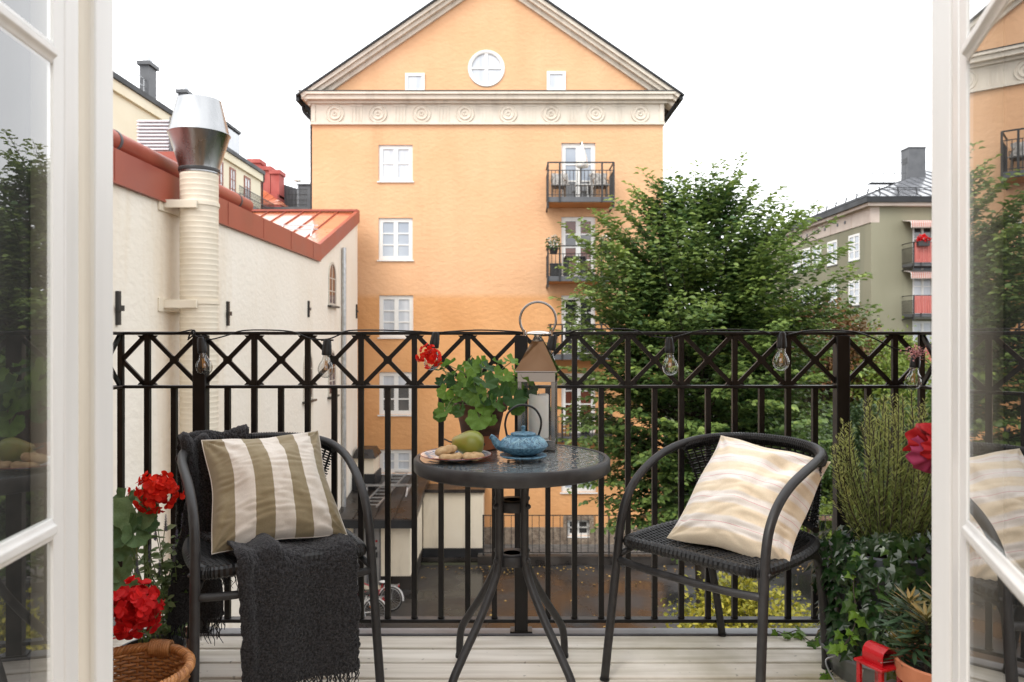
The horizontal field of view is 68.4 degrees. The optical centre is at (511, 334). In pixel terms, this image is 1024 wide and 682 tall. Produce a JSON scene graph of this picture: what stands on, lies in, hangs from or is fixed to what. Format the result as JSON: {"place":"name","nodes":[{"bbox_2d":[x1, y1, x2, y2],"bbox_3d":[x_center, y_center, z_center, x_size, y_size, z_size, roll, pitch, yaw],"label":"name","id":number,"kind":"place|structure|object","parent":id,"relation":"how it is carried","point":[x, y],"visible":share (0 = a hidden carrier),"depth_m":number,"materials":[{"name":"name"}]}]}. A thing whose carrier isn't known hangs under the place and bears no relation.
{"place":"outdoors","nodes":[
{"label":"outdoors","id":0,"kind":"place"},
{"bbox_2d":[113,55,273,208],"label":"yellow building","id":1,"kind":"structure","parent":0,"point":[239,174],"depth_m":44.20,"materials":[{"name":"paint"}]},
{"bbox_2d":[219,162,223,185],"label":"window","id":2,"kind":"structure","parent":1,"relation":"in","point":[221,178],"depth_m":51.83,"materials":[{"name":"brown paint"}]},
{"bbox_2d":[229,167,235,191],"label":"window","id":3,"kind":"structure","parent":1,"relation":"in","point":[232,172],"depth_m":53.80,"materials":[{"name":"brown paint"}]},
{"bbox_2d":[244,175,250,190],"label":"window","id":4,"kind":"structure","parent":1,"relation":"in","point":[247,181],"depth_m":56.78,"materials":[{"name":"brown paint"}]},
{"bbox_2d":[113,147,359,627],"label":"cream building","id":5,"kind":"structure","parent":0,"point":[294,270],"depth_m":15.71,"materials":[{"name":"paint"}]},
{"bbox_2d":[137,117,176,161],"bbox_3d":[-7.702,-3.562,17.000,1.424,2.144,2.000,0,0,0],"label":"ventilation box","id":6,"kind":"object","parent":5,"relation":"on","point":[152,135],"visible":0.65,"depth_m":16.03,"materials":[{"name":"white metal"}]},
{"bbox_2d":[113,129,252,211],"bbox_3d":[-5.850,-2.748,10.300,0.332,0.516,12.600,0,0,0],"label":"red pipe","id":7,"kind":"object","parent":5,"relation":"on","point":[130,146],"visible":0.3,"depth_m":12.13,"materials":[{"name":"metal"}]},
{"bbox_2d":[158,94,230,626],"bbox_3d":[-5.147,2.094,12.400,0.980,11.892,1.000,0,0,0],"label":"ventilation duct","id":8,"kind":"object","parent":5,"relation":"attached to","point":[198,134],"visible":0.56,"depth_m":12.13,"materials":[{"name":"metal"}]},
{"bbox_2d":[302,354,316,403],"bbox_3d":[-5.565,1.133,20.641,0.170,1.431,1.083,0,0,0],"label":"arched window","id":9,"kind":"structure","parent":5,"relation":"in","point":[312,400],"depth_m":20.91,"materials":[{"name":"beige paint"}]},
{"bbox_2d":[327,350,339,398],"bbox_3d":[-5.565,1.208,23.393,0.170,1.474,1.108,0,0,0],"label":"arched window","id":10,"kind":"structure","parent":5,"relation":"in","point":[331,380],"depth_m":23.35,"materials":[{"name":"beige paint"}]},
{"bbox_2d":[328,262,339,307],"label":"arched window","id":11,"kind":"structure","parent":5,"relation":"in","point":[332,270],"depth_m":23.36,"materials":[{"name":"beige paint"}]},
{"bbox_2d":[113,628,845,681],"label":"balcony floor","id":12,"kind":"structure","parent":0,"point":[637,655],"depth_m":2.56,"materials":[{"name":"grey wood"}]},
{"bbox_2d":[113,639,195,681],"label":"wicker basket","id":13,"kind":"object","parent":12,"relation":"on","point":[180,660],"visible":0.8,"depth_m":2.02,"materials":[{"name":"wicker"}]},
{"bbox_2d":[113,470,185,681],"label":"geranium planter","id":14,"kind":"object","parent":13,"relation":"in","point":[137,607],"visible":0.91,"depth_m":2.21,"materials":[{"name":"red plant"}]},
{"bbox_2d":[129,513,188,648],"bbox_3d":[-1.110,0.816,2.390,0.195,0.548,0.408,0,0,0],"label":"flowering mint","id":15,"kind":"object","parent":12,"relation":"on","point":[164,582],"visible":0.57,"depth_m":2.38,"materials":[{"name":"plant"}]},
{"bbox_2d":[175,432,384,681],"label":"garden chair","id":16,"kind":"object","parent":12,"relation":"on","point":[203,564],"visible":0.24,"depth_m":2.23,"materials":[{"name":"black plastic"}]},
{"bbox_2d":[166,424,360,681],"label":"throw blanket","id":17,"kind":"object","parent":16,"relation":"on","point":[299,617],"visible":0.66,"depth_m":2.18,"materials":[{"name":"grey fabric"}]},
{"bbox_2d":[201,430,346,554],"bbox_3d":[-0.755,0.480,2.370,0.402,0.307,0.263,0,0,-32],"label":"cushion","id":18,"kind":"object","parent":16,"relation":"on","point":[276,488],"visible":0.96,"depth_m":2.30,"materials":[{"name":"beige fabric"}]},
{"bbox_2d":[414,444,609,681],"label":"bistro table","id":19,"kind":"object","parent":12,"relation":"on","point":[563,465],"visible":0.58,"depth_m":2.23,"materials":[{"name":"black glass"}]},
{"bbox_2d":[420,449,491,461],"bbox_3d":[-0.168,0.366,2.270,0.218,0.018,0.218,0,0,0],"label":"dessert plate","id":20,"kind":"object","parent":19,"relation":"on","point":[429,454],"visible":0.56,"depth_m":2.25,"materials":[{"name":"ceramic"}]},
{"bbox_2d":[439,452,462,461],"bbox_3d":[-0.180,0.359,2.219,0.072,0.024,0.066,0,0,0],"label":"cookie","id":21,"kind":"object","parent":20,"relation":"on","point":[456,455],"visible":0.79,"depth_m":2.20,"materials":[{"name":"food"}]},
{"bbox_2d":[435,445,457,455],"bbox_3d":[-0.195,0.343,2.240,0.068,0.032,0.062,0,0,0],"label":"cookie","id":22,"kind":"object","parent":21,"relation":"on","point":[447,449],"visible":0.98,"depth_m":2.22,"materials":[{"name":"food"}]},
{"bbox_2d":[444,430,484,453],"bbox_3d":[-0.138,0.330,2.279,0.116,0.080,0.083,0,0,-29],"label":"pear","id":23,"kind":"object","parent":20,"relation":"on","point":[469,441],"visible":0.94,"depth_m":2.26,"materials":[{"name":"green plant"}]},
{"bbox_2d":[462,452,484,460],"bbox_3d":[-0.115,0.359,2.225,0.069,0.024,0.063,0,0,0],"label":"cookie","id":24,"kind":"object","parent":20,"relation":"on","point":[468,455],"visible":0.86,"depth_m":2.20,"materials":[{"name":"food"}]},
{"bbox_2d":[415,343,538,449],"bbox_3d":[-0.100,0.200,2.485,0.351,0.349,0.351,0,0,22],"label":"potted geranium","id":25,"kind":"object","parent":19,"relation":"on","point":[477,406],"visible":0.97,"depth_m":2.42,"materials":[{"name":"plant"}]},
{"bbox_2d":[500,452,546,462],"bbox_3d":[0.034,0.366,2.262,0.142,0.016,0.142,0,0,0],"label":"trivet","id":26,"kind":"object","parent":19,"relation":"on","point":[541,455],"visible":0.71,"depth_m":2.22,"materials":[{"name":"ceramic"}]},
{"bbox_2d":[489,404,547,455],"bbox_3d":[0.033,0.282,2.263,0.152,0.151,0.150,0,0,37],"label":"teapot","id":27,"kind":"object","parent":26,"relation":"on","point":[522,442],"visible":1,"depth_m":2.22,"materials":[{"name":"blue ceramic"}]},
{"bbox_2d":[515,301,559,450],"bbox_3d":[0.086,0.130,2.500,0.136,0.487,0.136,0,0,7],"label":"candle lantern","id":28,"kind":"object","parent":19,"relation":"on","point":[537,361],"visible":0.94,"depth_m":2.45,"materials":[{"name":"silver metal"}]},
{"bbox_2d":[528,393,548,438],"bbox_3d":[0.088,0.266,2.500,0.068,0.148,0.068,0,0,0],"label":"pillar candle","id":29,"kind":"object","parent":28,"relation":"in","point":[539,403],"visible":0.8,"depth_m":2.47,"materials":[{"name":"white wax"}]},
{"bbox_2d":[113,332,931,632],"bbox_3d":[0.034,0.537,2.065,2.997,1.098,1.450,0,0,0],"label":"balcony railing","id":30,"kind":"object","parent":12,"relation":"on","point":[841,377],"visible":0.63,"depth_m":2.76,"materials":[{"name":"metal"}]},
{"bbox_2d":[131,328,931,389],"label":"string lights","id":31,"kind":"object","parent":30,"relation":"hanging from","point":[551,344],"visible":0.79,"depth_m":2.73,"materials":[{"name":"black plastic"}]},
{"bbox_2d":[600,432,830,681],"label":"garden chair","id":32,"kind":"object","parent":12,"relation":"on","point":[765,569],"visible":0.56,"depth_m":2.35,"materials":[{"name":"black plastic"}]},
{"bbox_2d":[667,435,829,560],"bbox_3d":[0.742,0.502,2.370,0.403,0.319,0.321,0,0,41],"label":"cushion","id":33,"kind":"object","parent":32,"relation":"on","point":[740,485],"visible":0.84,"depth_m":2.28,"materials":[{"name":"yellow fabric"}]},
{"bbox_2d":[818,636,896,681],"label":"zinc tub","id":34,"kind":"object","parent":12,"relation":"on","point":[845,670],"visible":0.25,"depth_m":2.34,"materials":[{"name":"metal"}]},
{"bbox_2d":[771,518,931,680],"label":"ivy plant","id":35,"kind":"object","parent":34,"relation":"in","point":[861,627],"visible":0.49,"depth_m":2.29,"materials":[{"name":"green plant"}]},
{"bbox_2d":[829,389,931,660],"bbox_3d":[1.237,0.614,2.430,0.513,0.892,0.340,0,0,0],"label":"rosemary pot","id":36,"kind":"object","parent":34,"relation":"in","point":[873,518],"visible":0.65,"depth_m":2.39,"materials":[{"name":"green plant"}]},
{"bbox_2d":[898,344,931,364],"bbox_3d":[1.427,0.173,2.661,0.111,0.285,0.078,0,0,33],"label":"sedum sprig","id":37,"kind":"object","parent":36,"relation":"attached to","point":[915,352],"visible":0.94,"depth_m":2.65,"materials":[{"name":"pink plant"}]},
{"bbox_2d":[854,640,902,681],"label":"red lantern","id":38,"kind":"object","parent":12,"relation":"on","point":[874,653],"visible":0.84,"depth_m":2.01,"materials":[{"name":"metal"}]},
{"bbox_2d":[878,582,931,681],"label":"potted spurge","id":39,"kind":"object","parent":12,"relation":"on","point":[912,661],"visible":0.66,"depth_m":1.97,"materials":[{"name":"plant"}]},
{"bbox_2d":[903,423,931,473],"bbox_3d":[1.151,0.653,1.831,0.283,0.873,0.239,0,0,-18],"label":"red begonia","id":40,"kind":"object","parent":12,"relation":"on","point":[918,436],"visible":0.23,"depth_m":1.86,"materials":[{"name":"plant"}]},
{"bbox_2d":[113,0,931,307],"label":"sky","id":41,"kind":"structure","parent":0,"point":[815,93],"materials":[{"name":"white"}]},
{"bbox_2d":[357,565,831,627],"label":"courtyard paving","id":42,"kind":"structure","parent":0,"point":[454,594],"depth_m":23.33,"materials":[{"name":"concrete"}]},
{"bbox_2d":[364,592,384,623],"bbox_3d":[-4.319,7.541,21.051,1.832,1.001,0.604,0,-5,12],"label":"bicycle","id":43,"kind":"object","parent":42,"relation":"on","point":[367,601],"visible":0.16,"depth_m":20.95,"materials":[{"name":"metal"}]},
{"bbox_2d":[364,580,403,610],"bbox_3d":[-4.047,7.542,22.024,1.832,1.001,0.604,0,-6,8],"label":"bicycle","id":44,"kind":"object","parent":42,"relation":"on","point":[393,586],"visible":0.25,"depth_m":21.93,"materials":[{"name":"metal"}]},
{"bbox_2d":[339,446,429,589],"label":"outbuilding","id":45,"kind":"structure","parent":42,"relation":"on","point":[401,528],"depth_m":24.33,"materials":[{"name":"beige paint"}]},
{"bbox_2d":[353,529,380,585],"bbox_3d":[-4.583,6.900,23.885,0.886,2.080,0.110,0,0,0],"label":"door","id":46,"kind":"structure","parent":45,"relation":"in","point":[377,532],"depth_m":23.90,"materials":[{"name":"grey metal"}]},
{"bbox_2d":[421,566,818,626],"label":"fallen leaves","id":47,"kind":"object","parent":42,"relation":"on","point":[587,574],"visible":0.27,"depth_m":25.76,"materials":[{"name":"yellow plant"}]},
{"bbox_2d":[545,152,903,613],"bbox_3d":[4.214,1.998,16.969,7.970,12.503,7.851,0,0,0],"label":"elm tree","id":48,"kind":"object","parent":42,"relation":"on","point":[661,293],"visible":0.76,"depth_m":15.81,"materials":[{"name":"green plant"}]},
{"bbox_2d":[653,571,819,627],"bbox_3d":[3.750,5.865,11.895,3.109,4.553,2.356,0,0,0],"label":"yellow shrub","id":49,"kind":"object","parent":42,"relation":"on","point":[745,605],"visible":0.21,"depth_m":11.87,"materials":[{"name":"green plant"}]},
{"bbox_2d":[478,539,828,553],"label":"path","id":50,"kind":"structure","parent":0,"point":[568,547],"depth_m":27.41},
{"bbox_2d":[805,516,831,532],"bbox_3d":[11.847,7.484,28.615,1.500,1.145,0.730,0,0,0],"label":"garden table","id":51,"kind":"object","parent":50,"relation":"on","point":[823,519],"visible":0.17,"depth_m":28.36,"materials":[{"name":"brown wood"}]},
{"bbox_2d":[421,363,931,564],"bbox_3d":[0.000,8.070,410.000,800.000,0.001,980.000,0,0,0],"label":"ground","id":52,"kind":"structure","parent":0,"point":[447,563],"depth_m":26.60,"materials":[{"name":"soil"}]},
{"bbox_2d":[247,159,287,206],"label":"red building","id":53,"kind":"structure","parent":52,"relation":"on","point":[273,188],"depth_m":66.53,"materials":[{"name":"brick"}]},
{"bbox_2d":[263,184,309,208],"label":"roof terrace building","id":54,"kind":"structure","parent":52,"relation":"on","point":[298,198],"depth_m":66.00,"materials":[{"name":"black metal"}]},
{"bbox_2d":[293,165,301,188],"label":"closed parasol","id":55,"kind":"object","parent":54,"relation":"on","point":[297,177],"visible":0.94,"depth_m":63.44,"materials":[{"name":"fabric"}]},
{"bbox_2d":[422,484,485,561],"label":"outbuilding","id":56,"kind":"structure","parent":52,"relation":"on","point":[454,523],"depth_m":27.00,"materials":[{"name":"paint"}]},
{"bbox_2d":[296,0,684,543],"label":"apartment building","id":57,"kind":"structure","parent":52,"relation":"on","point":[447,137],"depth_m":28.00,"materials":[{"name":"orange paint"}]},
{"bbox_2d":[377,372,411,415],"bbox_3d":[-4.316,2.200,28.045,1.346,1.636,0.210,0,0,0],"label":"window","id":58,"kind":"structure","parent":57,"relation":"in","point":[401,398],"depth_m":28.08,"materials":[{"name":"white paint"}]},
{"bbox_2d":[377,295,412,338],"bbox_3d":[-4.304,-0.666,28.045,1.369,1.613,0.210,0,0,0],"label":"window","id":59,"kind":"structure","parent":57,"relation":"in","point":[395,311],"depth_m":28.08,"materials":[{"name":"white paint"}]},
{"bbox_2d":[377,145,413,182],"bbox_3d":[-4.327,-6.363,28.045,1.369,1.409,0.210,0,0,0],"label":"window","id":60,"kind":"structure","parent":57,"relation":"in","point":[395,161],"depth_m":28.08,"materials":[{"name":"white paint"}]},
{"bbox_2d":[377,218,413,260],"bbox_3d":[-4.327,-3.543,28.045,1.369,1.613,0.210,0,0,0],"label":"window","id":61,"kind":"structure","parent":57,"relation":"in","point":[395,234],"depth_m":28.08,"materials":[{"name":"white paint"}]},
{"bbox_2d":[379,449,411,474],"bbox_3d":[-4.316,4.726,28.045,1.346,0.934,0.210,0,0,0],"label":"window","id":62,"kind":"structure","parent":57,"relation":"in","point":[401,459],"depth_m":28.07,"materials":[{"name":"white paint"}]},
{"bbox_2d":[405,73,424,89],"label":"attic window","id":63,"kind":"structure","parent":57,"relation":"in","point":[413,81],"depth_m":27.97,"materials":[{"name":"white paint"}]},
{"bbox_2d":[468,50,504,86],"bbox_3d":[-0.951,-9.900,28.000,1.382,1.382,0.100,0,0,0],"label":"round window","id":64,"kind":"structure","parent":57,"relation":"in","point":[486,68],"depth_m":28.02,"materials":[{"name":"white paint"}]},
{"bbox_2d":[545,234,561,253],"bbox_3d":[1.492,-3.211,26.763,0.650,0.687,0.581,0,0,0],"label":"potted plant","id":65,"kind":"object","parent":57,"relation":"on","point":[553,249],"visible":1,"depth_m":26.63,"materials":[{"name":"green plant"}]},
{"bbox_2d":[549,263,561,275],"bbox_3d":[1.575,-2.335,27.175,0.434,0.470,0.370,0,0,0],"label":"planter box","id":66,"kind":"object","parent":57,"relation":"on","point":[553,270],"visible":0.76,"depth_m":27.00,"materials":[{"name":"black metal"}]},
{"bbox_2d":[547,71,565,89],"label":"attic window","id":67,"kind":"structure","parent":57,"relation":"in","point":[556,80],"depth_m":27.97,"materials":[{"name":"white paint"}]},
{"bbox_2d":[551,178,565,196],"bbox_3d":[1.694,-5.369,27.414,0.588,0.894,0.507,0,0,0],"label":"balcony chair","id":68,"kind":"object","parent":57,"relation":"on","point":[557,187],"visible":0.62,"depth_m":27.19,"materials":[{"name":"brown wicker"}]},
{"bbox_2d":[552,173,569,185],"bbox_3d":[1.744,-5.657,27.427,0.685,0.588,0.664,0,0,0],"label":"sheepskin","id":69,"kind":"object","parent":68,"relation":"on","point":[557,179],"visible":0.7,"depth_m":27.60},
{"bbox_2d":[564,256,585,275],"bbox_3d":[2.281,-2.470,27.425,0.800,0.740,0.550,0,0,0],"label":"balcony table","id":70,"kind":"object","parent":57,"relation":"on","point":[567,263],"visible":0.33,"depth_m":27.35,"materials":[{"name":"black metal"}]},
{"bbox_2d":[561,144,594,196],"bbox_3d":[2.469,-6.049,28.130,1.269,2.175,0.080,0,0,0],"label":"balcony door","id":71,"kind":"structure","parent":57,"relation":"in","point":[569,152],"depth_m":28.13,"materials":[{"name":"white paint"}]},
{"bbox_2d":[561,217,594,275],"bbox_3d":[2.469,-3.273,28.130,1.269,2.243,0.080,0,0,0],"label":"balcony door","id":72,"kind":"structure","parent":57,"relation":"in","point":[572,222],"depth_m":28.10,"materials":[{"name":"white paint"}]},
{"bbox_2d":[561,295,594,353],"bbox_3d":[2.469,-0.340,28.130,1.269,2.265,0.080,0,0,0],"label":"balcony door","id":73,"kind":"structure","parent":57,"relation":"in","point":[591,320],"depth_m":28.10,"materials":[{"name":"white paint"}]},
{"bbox_2d":[561,373,594,432],"bbox_3d":[2.469,2.583,28.130,1.269,2.311,0.080,0,0,0],"label":"balcony door","id":74,"kind":"structure","parent":57,"relation":"in","point":[566,393],"depth_m":28.10,"materials":[{"name":"white paint"}]},
{"bbox_2d":[560,482,597,493],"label":"window","id":75,"kind":"structure","parent":57,"relation":"in","point":[563,488],"depth_m":28.07,"materials":[{"name":"white paint"}]},
{"bbox_2d":[568,520,589,537],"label":"window","id":76,"kind":"structure","parent":57,"relation":"in","point":[582,525],"depth_m":28.05,"materials":[{"name":"white paint"}]},
{"bbox_2d":[575,142,588,196],"bbox_3d":[2.542,-5.970,27.350,0.425,2.093,0.425,0,0,22],"label":"closed parasol","id":77,"kind":"object","parent":57,"relation":"on","point":[581,156],"visible":0.93,"depth_m":27.25,"materials":[{"name":"white fabric"}]},
{"bbox_2d":[575,184,589,196],"bbox_3d":[2.585,-5.198,27.475,0.565,0.551,0.350,0,0,0],"label":"side table","id":78,"kind":"object","parent":57,"relation":"on","point":[586,185],"visible":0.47,"depth_m":27.45,"materials":[{"name":"white paint"}]},
{"bbox_2d":[577,413,590,435],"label":"potted plant","id":79,"kind":"object","parent":57,"relation":"on","point":[582,433],"visible":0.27,"depth_m":27.07,"materials":[{"name":"green plant"}]},
{"bbox_2d":[593,177,608,196],"bbox_3d":[3.215,-5.369,27.414,0.588,0.894,0.507,0,0,0],"label":"balcony chair","id":80,"kind":"object","parent":57,"relation":"on","point":[597,187],"visible":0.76,"depth_m":27.31,"materials":[{"name":"brown wicker"}]},
{"bbox_2d":[589,173,609,185],"bbox_3d":[3.164,-5.664,27.429,0.715,0.600,0.660,0,0,0],"label":"sheepskin","id":81,"kind":"object","parent":80,"relation":"on","point":[592,176],"visible":0.71,"depth_m":27.60,"materials":[{"name":"fur"}]},
{"bbox_2d":[599,234,610,252],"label":"potted plant","id":82,"kind":"object","parent":57,"relation":"on","point":[605,236],"visible":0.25,"depth_m":26.66,"materials":[{"name":"green plant"}]},
{"bbox_2d":[478,554,830,564],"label":"kerb","id":83,"kind":"structure","parent":52,"relation":"on","point":[566,559],"depth_m":26.30,"materials":[{"name":"concrete"}]},
{"bbox_2d":[483,515,860,555],"bbox_3d":[5.983,7.026,26.450,14.034,1.424,0.056,0,0,0],"label":"yard fence","id":84,"kind":"object","parent":83,"relation":"on","point":[608,552],"visible":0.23,"depth_m":26.43,"materials":[{"name":"black metal"}]},
{"bbox_2d":[668,285,827,429],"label":"garden tree","id":85,"kind":"object","parent":52,"relation":"on","point":[768,395],"depth_m":42.09,"materials":[{"name":"green plant"}]},
{"bbox_2d":[800,497,832,539],"bbox_3d":[11.727,7.234,29.148,2.860,1.823,2.481,0,0,15],"label":"garden shrub","id":86,"kind":"object","parent":52,"relation":"on","point":[828,523],"visible":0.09,"depth_m":28.98,"materials":[{"name":"green plant"}]},
{"bbox_2d":[783,413,863,514],"bbox_3d":[11.990,5.601,31.380,5.163,5.153,4.618,0,0,17],"label":"garden shrub","id":87,"kind":"object","parent":52,"relation":"on","point":[829,472],"visible":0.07,"depth_m":31.03,"materials":[{"name":"green plant"}]},
{"bbox_2d":[768,296,885,493],"bbox_3d":[14.930,2.974,36.709,5.940,10.334,6.571,0,0,36],"label":"rowan tree","id":88,"kind":"object","parent":52,"relation":"on","point":[854,355],"visible":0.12,"depth_m":36.01,"materials":[{"name":"green plant"}]},
{"bbox_2d":[765,293,894,450],"bbox_3d":[16.078,2.834,39.917,10.594,10.852,8.480,0,0,0],"label":"garden tree","id":89,"kind":"object","parent":52,"relation":"on","point":[806,389],"visible":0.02,"depth_m":38.52,"materials":[{"name":"green plant"}]},
{"bbox_2d":[823,475,904,524],"bbox_3d":[14.365,6.858,30.251,3.615,2.572,3.498,0,0,0],"label":"garden shrub","id":90,"kind":"object","parent":52,"relation":"on","point":[856,496],"visible":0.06,"depth_m":30.56,"materials":[{"name":"green plant"}]},
{"bbox_2d":[807,388,927,513],"bbox_3d":[14.839,5.275,33.062,6.385,5.854,5.570,0,0,0],"label":"evergreen tree","id":91,"kind":"object","parent":52,"relation":"on","point":[855,417],"visible":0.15,"depth_m":32.51,"materials":[{"name":"green plant"}]},
{"bbox_2d":[827,349,915,457],"bbox_3d":[18.040,4.401,37.992,5.727,7.480,4.334,0,0,0],"label":"garden shrub","id":92,"kind":"object","parent":52,"relation":"on","point":[857,381],"visible":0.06,"depth_m":37.07,"materials":[{"name":"green plant"}]},
{"bbox_2d":[819,343,931,451],"bbox_3d":[18.017,4.250,36.083,7.157,7.782,6.731,0,0,0],"label":"garden tree","id":93,"kind":"object","parent":52,"relation":"on","point":[878,391],"visible":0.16,"depth_m":35.07,"materials":[{"name":"green plant"}]},
{"bbox_2d":[828,315,931,378],"bbox_3d":[19.201,3.550,39.830,6.494,9.182,5.853,0,0,0],"label":"garden tree","id":94,"kind":"object","parent":52,"relation":"on","point":[909,340],"visible":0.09,"depth_m":39.30,"materials":[{"name":"green plant"}]},
{"bbox_2d":[856,357,931,493],"bbox_3d":[18.429,4.574,34.294,6.601,7.135,5.926,0,0,-23],"label":"garden tree","id":95,"kind":"object","parent":52,"relation":"on","point":[915,406],"visible":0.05,"depth_m":33.38,"materials":[{"name":"green plant"}]},
{"bbox_2d":[759,147,931,458],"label":"green building","id":96,"kind":"structure","parent":0,"point":[882,228],"depth_m":45.03,"materials":[{"name":"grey paint"}]},
{"bbox_2d":[802,248,809,266],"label":"window","id":97,"kind":"structure","parent":96,"relation":"in","point":[807,249],"depth_m":54.93,"materials":[{"name":"white paint"}]},
{"bbox_2d":[812,244,820,269],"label":"window","id":98,"kind":"structure","parent":96,"relation":"in","point":[815,251],"depth_m":53.08,"materials":[{"name":"white paint"}]},
{"bbox_2d":[826,240,836,266],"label":"window","id":99,"kind":"structure","parent":96,"relation":"in","point":[830,248],"depth_m":50.43,"materials":[{"name":"white paint"}]},
{"bbox_2d":[827,284,836,307],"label":"window","id":100,"kind":"structure","parent":96,"relation":"in","point":[831,285],"depth_m":50.36,"materials":[{"name":"white paint"}]},
{"bbox_2d":[847,233,859,262],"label":"window","id":101,"kind":"structure","parent":96,"relation":"in","point":[853,255],"depth_m":47.19,"materials":[{"name":"white paint"}]},
{"bbox_2d":[848,280,859,306],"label":"window","id":102,"kind":"structure","parent":96,"relation":"in","point":[855,292],"depth_m":47.13,"materials":[{"name":"white paint"}]},
{"bbox_2d":[912,227,931,269],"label":"window","id":103,"kind":"structure","parent":96,"relation":"in","point":[915,231],"depth_m":45.07,"materials":[{"name":"white paint"}]},
{"bbox_2d":[912,278,931,318],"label":"window","id":104,"kind":"structure","parent":96,"relation":"in","point":[921,286],"depth_m":45.07,"materials":[{"name":"white paint"}]},
{"bbox_2d":[912,321,931,343],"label":"window","id":105,"kind":"structure","parent":96,"relation":"in","point":[922,326],"depth_m":45.07,"materials":[{"name":"glass"}]},
{"bbox_2d":[916,234,931,245],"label":"flower box","id":106,"kind":"object","parent":96,"relation":"attached to","point":[920,241],"visible":0.99,"depth_m":43.38,"materials":[{"name":"red metal"}]},
{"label":"house wall","id":107,"kind":"structure","parent":0,"visible":0},
{"bbox_2d":[31,0,951,681],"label":"door frame","id":108,"kind":"object","parent":107,"relation":"attached to","point":[95,340],"visible":0.42,"depth_m":1.11,"materials":[{"name":"white paint"}]},
{"bbox_2d":[0,0,77,681],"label":"glazed door","id":109,"kind":"structure","parent":108,"relation":"attached to","point":[56,51],"depth_m":1.03,"materials":[{"name":"white paint"}]},
{"bbox_2d":[952,0,1023,681],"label":"glazed door","id":110,"kind":"structure","parent":108,"relation":"attached to","point":[987,340],"depth_m":0.91,"materials":[{"name":"white paint"}]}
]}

